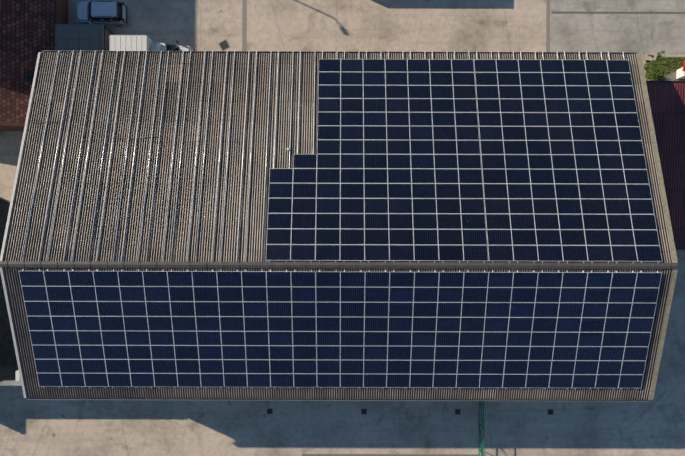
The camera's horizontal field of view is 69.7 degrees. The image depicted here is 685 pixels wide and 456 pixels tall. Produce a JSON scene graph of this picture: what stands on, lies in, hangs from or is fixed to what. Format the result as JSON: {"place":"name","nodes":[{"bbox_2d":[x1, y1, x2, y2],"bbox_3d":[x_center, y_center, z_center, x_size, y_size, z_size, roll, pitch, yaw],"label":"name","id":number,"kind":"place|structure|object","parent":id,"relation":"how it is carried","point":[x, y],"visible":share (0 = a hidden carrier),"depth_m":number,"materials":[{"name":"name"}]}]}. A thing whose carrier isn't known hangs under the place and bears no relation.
{"place":"outdoors","nodes":[
{"label":"outdoors","id":0,"kind":"place"},
{"bbox_2d":[0,198,17,364],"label":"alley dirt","id":1,"kind":"structure","parent":0,"point":[7,353],"depth_m":41.76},
{"bbox_2d":[0,0,684,455],"bbox_3d":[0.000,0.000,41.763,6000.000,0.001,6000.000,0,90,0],"label":"ground","id":2,"kind":"structure","parent":0,"point":[656,426],"depth_m":41.76,"materials":[{"name":"concrete"}]},
{"bbox_2d":[0,365,21,385],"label":"yard wall","id":3,"kind":"structure","parent":2,"relation":"on","point":[9,375],"depth_m":38.33,"materials":[{"name":"white paint"}]},
{"bbox_2d":[0,0,67,130],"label":"tiled outbuilding","id":4,"kind":"structure","parent":2,"relation":"on","point":[27,31],"depth_m":38.97,"materials":[{"name":"ceramic"}]},
{"bbox_2d":[55,24,114,50],"bbox_3d":[-20.741,-14.944,40.303,4.114,2.920,2.540,0,90,0],"label":"trailer","id":5,"kind":"object","parent":2,"relation":"on","point":[81,37],"visible":0.46,"depth_m":39.01,"materials":[{"name":"grey metal"}]},
{"bbox_2d":[76,0,126,25],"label":"car","id":6,"kind":"object","parent":2,"relation":"on","point":[111,12],"visible":0.94,"depth_m":40.64,"materials":[{"name":"blue metal"}]},
{"bbox_2d":[109,35,194,50],"bbox_3d":[-15.380,-14.082,40.180,5.940,3.154,2.480,0,90,0],"label":"box van","id":7,"kind":"object","parent":2,"relation":"on","point":[131,42],"visible":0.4,"depth_m":38.61,"materials":[{"name":"white metal"}]},
{"bbox_2d":[0,51,678,401],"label":"roof trim","id":8,"kind":"structure","parent":2,"relation":"on","point":[674,265],"depth_m":32.67,"materials":[{"name":"grey metal"}]},
{"bbox_2d":[2,267,672,399],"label":"roof","id":9,"kind":"structure","parent":8,"relation":"on","point":[33,389],"depth_m":35.08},
{"bbox_2d":[23,269,657,389],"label":"bottom rails","id":10,"kind":"object","parent":9,"relation":"on","point":[320,316],"visible":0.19,"depth_m":32.69,"materials":[{"name":"silver metal"}]},
{"bbox_2d":[19,271,661,387],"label":"solar panel frames","id":11,"kind":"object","parent":10,"relation":"on","point":[542,339],"visible":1,"depth_m":33.71,"materials":[{"name":"blue glass"}]},
{"bbox_2d":[2,52,672,262],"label":"roof","id":12,"kind":"structure","parent":8,"relation":"on","point":[23,199],"depth_m":34.80,"materials":[{"name":"grey metal"}]},
{"bbox_2d":[31,122,288,149],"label":"roof fittings","id":13,"kind":"object","parent":12,"relation":"on","point":[108,136],"visible":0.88,"depth_m":35.06,"materials":[{"name":"grey metal"}]},
{"bbox_2d":[22,50,658,262],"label":"roof ribs","id":14,"kind":"object","parent":12,"relation":"on","point":[181,151],"visible":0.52,"depth_m":34.72,"materials":[{"name":"silver metal"}]},
{"bbox_2d":[266,59,661,261],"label":"panels","id":15,"kind":"object","parent":12,"relation":"on","point":[533,115],"visible":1,"depth_m":34.29,"materials":[{"name":"blue glass"}]},
{"bbox_2d":[218,39,553,414],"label":"drain covers","id":16,"kind":"object","parent":2,"relation":"on","point":[224,45],"visible":1,"depth_m":41.75,"materials":[{"name":"grey metal"}]},
{"bbox_2d":[242,0,684,51],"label":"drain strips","id":17,"kind":"object","parent":2,"relation":"on","point":[547,25],"visible":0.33,"depth_m":41.76,"materials":[{"name":"grey concrete"}]},
{"bbox_2d":[478,401,483,455],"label":"fence","id":18,"kind":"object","parent":2,"relation":"on","point":[481,428],"depth_m":41.01,"materials":[{"name":"green metal"}]},
{"bbox_2d":[550,0,684,54],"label":"grey yard","id":19,"kind":"structure","parent":2,"relation":"on","point":[647,33],"depth_m":41.76,"materials":[{"name":"concrete"}]},
{"bbox_2d":[302,51,684,455],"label":"dirt grass","id":20,"kind":"structure","parent":0,"point":[671,76],"depth_m":41.76,"materials":[{"name":"green plant"}]},
{"bbox_2d":[645,57,683,80],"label":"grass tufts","id":21,"kind":"object","parent":20,"relation":"on","point":[657,75],"visible":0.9,"depth_m":41.72,"materials":[{"name":"green plant"}]},
{"bbox_2d":[676,60,684,78],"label":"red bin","id":22,"kind":"object","parent":20,"relation":"on","point":[680,73],"visible":0.98,"depth_m":41.23,"materials":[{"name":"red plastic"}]},
{"bbox_2d":[646,81,684,81],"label":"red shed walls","id":23,"kind":"structure","parent":0,"point":[665,81],"depth_m":38.29,"materials":[{"name":"red metal"}]},
{"bbox_2d":[646,82,684,249],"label":"roof","id":24,"kind":"structure","parent":23,"relation":"on","point":[667,102],"depth_m":38.68,"materials":[{"name":"red metal"}]}
]}

